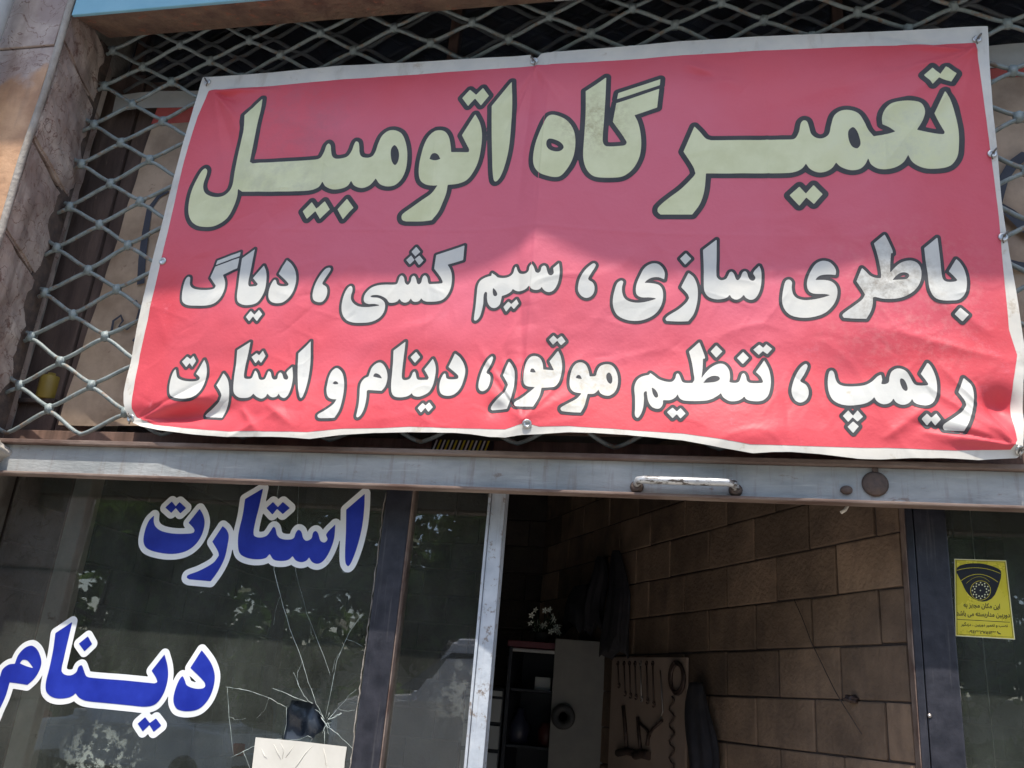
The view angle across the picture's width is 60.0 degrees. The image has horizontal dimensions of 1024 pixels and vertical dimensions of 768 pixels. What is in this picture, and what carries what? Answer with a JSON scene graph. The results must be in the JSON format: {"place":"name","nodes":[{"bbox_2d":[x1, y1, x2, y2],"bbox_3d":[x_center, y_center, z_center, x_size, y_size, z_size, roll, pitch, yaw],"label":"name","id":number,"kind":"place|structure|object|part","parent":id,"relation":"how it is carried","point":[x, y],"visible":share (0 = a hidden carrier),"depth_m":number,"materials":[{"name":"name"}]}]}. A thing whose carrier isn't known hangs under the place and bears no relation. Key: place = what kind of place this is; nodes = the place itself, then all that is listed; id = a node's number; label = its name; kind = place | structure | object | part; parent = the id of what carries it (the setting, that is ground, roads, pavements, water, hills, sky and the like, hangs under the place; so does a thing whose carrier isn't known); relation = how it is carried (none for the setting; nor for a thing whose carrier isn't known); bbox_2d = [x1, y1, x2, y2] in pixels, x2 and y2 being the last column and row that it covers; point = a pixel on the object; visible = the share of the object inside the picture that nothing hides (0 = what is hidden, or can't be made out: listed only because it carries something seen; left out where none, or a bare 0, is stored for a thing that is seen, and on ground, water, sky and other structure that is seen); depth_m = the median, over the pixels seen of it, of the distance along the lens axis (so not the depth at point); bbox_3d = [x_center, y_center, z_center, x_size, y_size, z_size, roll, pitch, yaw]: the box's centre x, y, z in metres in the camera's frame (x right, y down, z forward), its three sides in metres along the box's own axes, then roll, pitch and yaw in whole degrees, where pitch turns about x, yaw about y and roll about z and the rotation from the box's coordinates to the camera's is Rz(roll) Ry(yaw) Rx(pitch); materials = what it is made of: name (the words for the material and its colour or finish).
{"place":"outdoors","nodes":[
{"label":"outdoors","id":0,"kind":"place"},
{"bbox_2d":[307,0,994,65],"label":"ceiling","id":1,"kind":"structure","parent":0,"point":[399,46],"depth_m":5.52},
{"bbox_2d":[328,432,1023,445],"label":"mezzanine floor","id":2,"kind":"structure","parent":0,"point":[541,438],"depth_m":4.66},
{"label":"shop floor","id":3,"kind":"structure","parent":0,"visible":0},
{"bbox_2d":[1,426,117,767],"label":"plastered post","id":4,"kind":"object","parent":3,"relation":"on","point":[27,731],"visible":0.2,"depth_m":3.12,"materials":[{"name":"grey plaster"}]},
{"bbox_2d":[0,23,325,767],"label":"side wall","id":5,"kind":"structure","parent":3,"relation":"on","point":[137,610],"depth_m":4.20,"materials":[{"name":"grey"}]},
{"bbox_2d":[83,486,386,767],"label":"shop window","id":6,"kind":"structure","parent":3,"relation":"on","point":[99,761],"depth_m":2.77,"materials":[{"name":"clear glass"}]},
{"bbox_2d":[0,616,219,737],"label":"window lettering","id":7,"kind":"object","parent":6,"relation":"attached to","point":[28,665],"depth_m":2.88},
{"bbox_2d":[138,485,369,586],"bbox_3d":[-0.880,0.506,2.977,0.826,0.359,0.001,1,-20,12],"label":"window lettering","id":8,"kind":"object","parent":6,"relation":"attached to","point":[246,541],"depth_m":2.97},
{"bbox_2d":[252,737,346,767],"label":"paper sheet","id":9,"kind":"object","parent":6,"relation":"attached to","point":[273,753],"visible":1,"depth_m":2.69,"materials":[{"name":"white paper"}]},
{"bbox_2d":[271,688,337,744],"bbox_3d":[-0.648,1.037,2.762,0.246,0.187,0.026,1,-20,12],"label":"plastic sheet","id":10,"kind":"object","parent":6,"relation":"hanging from","point":[300,719],"visible":0.88,"depth_m":2.77,"materials":[{"name":"plastic"}]},
{"bbox_2d":[351,490,418,767],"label":"door post","id":11,"kind":"object","parent":3,"relation":"on","point":[375,713],"depth_m":2.76,"materials":[{"name":"black metal"}]},
{"bbox_2d":[464,493,508,767],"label":"door leaf","id":12,"kind":"object","parent":11,"relation":"attached to","point":[477,739],"visible":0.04,"depth_m":2.69,"materials":[{"name":"grey paint"}]},
{"bbox_2d":[459,686,505,767],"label":"drawer unit","id":13,"kind":"object","parent":3,"relation":"on","point":[496,729],"visible":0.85,"depth_m":4.36,"materials":[{"name":"grey metal"}]},
{"bbox_2d":[500,639,604,767],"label":"cabinet","id":14,"kind":"object","parent":3,"relation":"on","point":[574,669],"visible":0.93,"depth_m":4.33,"materials":[{"name":"black metal"}]},
{"bbox_2d":[508,708,529,744],"bbox_3d":[0.036,1.702,4.416,0.110,0.170,0.110,1,-20,12],"label":"oil bottle","id":15,"kind":"object","parent":14,"relation":"on","point":[519,727],"visible":0.96,"depth_m":4.37,"materials":[{"name":"black plastic"}]},
{"bbox_2d":[534,677,552,690],"bbox_3d":[0.160,1.509,4.462,0.080,0.063,0.080,1,-20,12],"label":"carton","id":16,"kind":"object","parent":14,"relation":"on","point":[544,683],"visible":0.84,"depth_m":4.43,"materials":[{"name":"grey cardboard"}]},
{"bbox_2d":[526,607,561,642],"bbox_3d":[0.161,1.244,4.586,0.189,0.191,0.169,-10,-24,35],"label":"flower bunch","id":17,"kind":"object","parent":14,"relation":"on","point":[543,636],"visible":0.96,"depth_m":4.56,"materials":[{"name":"white plant"}]},
{"bbox_2d":[538,723,549,747],"bbox_3d":[0.170,1.731,4.376,0.090,0.110,0.090,1,-20,12],"label":"red jar","id":18,"kind":"object","parent":14,"relation":"on","point":[543,733],"visible":0.61,"depth_m":4.34,"materials":[{"name":"plastic"}]},
{"bbox_2d":[551,704,574,729],"bbox_3d":[0.244,1.589,4.238,0.116,0.116,0.024,1,-20,12],"label":"tape roll","id":19,"kind":"object","parent":14,"relation":"hanging from","point":[562,716],"visible":1,"depth_m":4.23,"materials":[{"name":"black plastic"}]},
{"bbox_3d":[0.271,2.148,4.051,0.268,1.888,0.020,1,-20,12],"label":"door","id":20,"kind":"part","parent":14,"relation":"part of","materials":[{"name":"grey metal"}]},
{"bbox_2d":[266,487,1023,767],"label":"back wall","id":21,"kind":"structure","parent":3,"relation":"on","point":[434,676],"depth_m":5.30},
{"bbox_2d":[539,437,915,767],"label":"block wall","id":22,"kind":"structure","parent":3,"relation":"on","point":[717,589],"depth_m":3.16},
{"bbox_2d":[583,556,607,637],"bbox_3d":[0.410,1.058,4.413,0.096,0.387,0.204,11,-21,-18],"label":"hung jacket","id":23,"kind":"object","parent":22,"relation":"hanging from","point":[595,598],"visible":0.97,"depth_m":4.36,"materials":[{"name":"fabric"}]},
{"bbox_2d":[599,550,630,659],"bbox_3d":[0.493,1.039,4.186,0.092,0.509,0.254,12,-21,-20],"label":"hung jacket","id":24,"kind":"object","parent":22,"relation":"hanging from","point":[614,639],"visible":1,"depth_m":4.12,"materials":[{"name":"fabric"}]},
{"bbox_2d":[608,657,688,767],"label":"tool board","id":25,"kind":"object","parent":22,"relation":"attached to","point":[659,747],"visible":0.78,"depth_m":3.78,"materials":[{"name":"wood"}]},
{"bbox_2d":[616,661,619,687],"bbox_3d":[0.489,1.337,4.083,0.007,0.121,0.044,11,-21,-17],"label":"spanner","id":26,"kind":"object","parent":25,"relation":"hanging from","point":[617,663],"visible":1,"depth_m":4.09,"materials":[{"name":"metal"}]},
{"bbox_2d":[622,661,626,696],"bbox_3d":[0.510,1.335,4.020,0.007,0.154,0.046,11,-21,-17],"label":"spanner","id":27,"kind":"object","parent":25,"relation":"hanging from","point":[625,692],"visible":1,"depth_m":4.02,"materials":[{"name":"metal"}]},
{"bbox_2d":[615,705,634,756],"bbox_3d":[0.507,1.531,3.906,0.032,0.217,0.172,11,-21,-17],"label":"hammer","id":28,"kind":"object","parent":25,"relation":"hanging from","point":[626,750],"visible":0.93,"depth_m":3.91,"materials":[{"name":"metal"}]},
{"bbox_2d":[628,661,631,698],"bbox_3d":[0.528,1.323,3.971,0.007,0.162,0.045,11,-21,-17],"label":"spanner","id":29,"kind":"object","parent":25,"relation":"hanging from","point":[630,693],"visible":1,"depth_m":3.97,"materials":[{"name":"metal"}]},
{"bbox_2d":[633,661,637,699],"bbox_3d":[0.546,1.310,3.923,0.007,0.166,0.044,11,-21,-17],"label":"spanner","id":30,"kind":"object","parent":25,"relation":"hanging from","point":[635,695],"visible":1,"depth_m":3.92,"materials":[{"name":"metal"}]},
{"bbox_2d":[631,716,650,759],"bbox_3d":[0.554,1.508,3.772,0.038,0.175,0.132,11,-21,-17],"label":"mallet","id":31,"kind":"object","parent":25,"relation":"hanging from","point":[640,753],"visible":1,"depth_m":3.77,"materials":[{"name":"rubber"}]},
{"bbox_2d":[639,661,642,701],"bbox_3d":[0.563,1.298,3.876,0.007,0.172,0.044,11,-21,-17],"label":"spanner","id":32,"kind":"object","parent":25,"relation":"hanging from","point":[641,696],"visible":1,"depth_m":3.87,"materials":[{"name":"silver metal"}]},
{"bbox_2d":[645,661,648,703],"bbox_3d":[0.582,1.286,3.824,0.007,0.179,0.043,11,-21,-17],"label":"spanner","id":33,"kind":"object","parent":25,"relation":"hanging from","point":[646,665],"visible":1,"depth_m":3.82,"materials":[{"name":"metal"}]},
{"bbox_2d":[638,720,662,745],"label":"pliers","id":34,"kind":"object","parent":25,"relation":"hanging from","point":[648,735],"visible":1,"depth_m":3.72,"materials":[{"name":"metal"}]},
{"bbox_2d":[651,661,655,707],"bbox_3d":[0.600,1.275,3.772,0.007,0.190,0.043,11,-21,-17],"label":"spanner","id":35,"kind":"object","parent":25,"relation":"hanging from","point":[652,665],"visible":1,"depth_m":3.78,"materials":[{"name":"metal"}]},
{"bbox_2d":[659,670,663,720],"bbox_3d":[0.622,1.295,3.693,0.006,0.199,0.037,11,-21,-17],"label":"pull rod","id":36,"kind":"object","parent":25,"relation":"hanging from","point":[661,695],"visible":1,"depth_m":3.69,"materials":[{"name":"silver metal"}]},
{"bbox_2d":[668,696,674,767],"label":"chain","id":37,"kind":"object","parent":25,"relation":"hanging from","point":[670,744],"visible":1,"depth_m":3.56,"materials":[{"name":"metal"}]},
{"bbox_2d":[668,660,685,695],"bbox_3d":[0.670,1.194,3.604,0.016,0.139,0.131,11,-21,-17],"label":"cable coil","id":38,"kind":"object","parent":25,"relation":"hanging from","point":[681,688],"visible":1,"depth_m":3.59,"materials":[{"name":"rubber"}]},
{"bbox_2d":[684,682,719,767],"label":"hung bag","id":39,"kind":"object","parent":22,"relation":"hanging from","point":[702,744],"visible":1,"depth_m":3.30,"materials":[{"name":"fabric"}]},
{"bbox_2d":[794,600,861,733],"bbox_3d":[0.998,0.885,2.827,0.003,0.414,0.304,11,-21,-17],"label":"loose wire","id":40,"kind":"object","parent":22,"relation":"attached to","point":[825,670],"visible":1,"depth_m":2.82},
{"bbox_2d":[842,694,859,703],"bbox_3d":[1.028,0.953,2.686,0.053,0.026,0.027,1,-20,12],"label":"wall bracket","id":41,"kind":"object","parent":22,"relation":"attached to","point":[854,698],"depth_m":2.68,"materials":[{"name":"metal"}]},
{"bbox_2d":[899,508,966,767],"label":"door post","id":42,"kind":"object","parent":3,"relation":"on","point":[939,741],"depth_m":2.45,"materials":[{"name":"black metal"}]},
{"bbox_2d":[947,511,995,767],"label":"shop window","id":43,"kind":"structure","parent":3,"relation":"on","point":[984,659],"depth_m":2.43,"materials":[{"name":"clear glass"}]},
{"bbox_2d":[954,559,1014,639],"bbox_3d":[1.312,0.598,2.481,0.151,0.216,0.002,1,-20,12],"label":"camera sticker","id":44,"kind":"object","parent":43,"relation":"attached to","point":[983,608],"visible":1,"depth_m":2.48,"materials":[{"name":"yellow"}]},
{"bbox_3d":[0.801,-2.483,3.635,14.000,0.940,0.540,1,-20,12],"label":"facade wall","id":45,"kind":"object","parent":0,"visible":0},
{"bbox_2d":[72,0,566,37],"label":"lintel","id":46,"kind":"structure","parent":45,"relation":"attached to","point":[115,18],"depth_m":3.40,"materials":[{"name":"blue paint"}]},
{"bbox_2d":[3,0,1023,463],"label":"transom window","id":47,"kind":"structure","parent":45,"relation":"attached to","point":[455,44],"depth_m":2.93,"materials":[{"name":"black glass"}]},
{"bbox_2d":[35,372,59,398],"bbox_3d":[-1.753,0.011,3.361,0.076,0.106,0.076,1,-20,12],"label":"oil can","id":48,"kind":"object","parent":47,"relation":"on","point":[47,386],"visible":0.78,"depth_m":3.33,"materials":[{"name":"yellow metal"}]},
{"bbox_2d":[12,43,1023,444],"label":"old banner","id":49,"kind":"object","parent":47,"relation":"attached to","point":[88,409],"visible":0.08,"depth_m":3.44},
{"bbox_2d":[123,0,1023,93],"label":"grille","id":50,"kind":"object","parent":47,"relation":"attached to","point":[679,8],"visible":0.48,"depth_m":3.52,"materials":[{"name":"metal"}]},
{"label":"pavement","id":51,"kind":"structure","parent":0,"visible":0},
{"bbox_2d":[0,0,136,534],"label":"stone pillar","id":52,"kind":"structure","parent":51,"relation":"on","point":[52,55],"depth_m":3.38,"materials":[{"name":"stone"}]},
{"bbox_2d":[0,0,14,41],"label":"downpipe","id":53,"kind":"object","parent":52,"relation":"attached to","point":[6,6],"depth_m":3.41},
{"bbox_2d":[0,438,1023,512],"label":"steel beam","id":54,"kind":"structure","parent":52,"relation":"attached to","point":[938,485],"depth_m":2.67,"materials":[{"name":"metal"}]},
{"bbox_2d":[431,439,493,450],"bbox_3d":[-0.159,0.198,2.850,0.204,0.036,0.009,1,-20,12],"label":"hazard strip","id":55,"kind":"object","parent":54,"relation":"on","point":[481,445],"visible":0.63,"depth_m":2.85,"materials":[{"name":"black"}]},
{"bbox_2d":[0,0,1023,450],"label":"scissor grille","id":56,"kind":"object","parent":54,"relation":"on","point":[38,292],"visible":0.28,"depth_m":3.32,"materials":[{"name":"metal"}]},
{"bbox_2d":[124,26,1023,459],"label":"vinyl banner","id":57,"kind":"object","parent":56,"relation":"attached to","point":[760,244],"visible":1,"depth_m":2.87,"materials":[{"name":"plastic"}]},
{"bbox_2d":[840,506,848,513],"bbox_3d":[0.946,0.346,2.518,0.034,0.050,0.014,9,-20,-10],"label":"wire hook","id":58,"kind":"object","parent":54,"relation":"hanging from","point":[845,509],"visible":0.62,"depth_m":2.51,"materials":[{"name":"white metal"}]},
{"bbox_2d":[984,0,1023,737],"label":"side wall","id":59,"kind":"structure","parent":51,"relation":"on","point":[1012,526],"depth_m":4.67,"materials":[{"name":"grey"}]}
]}

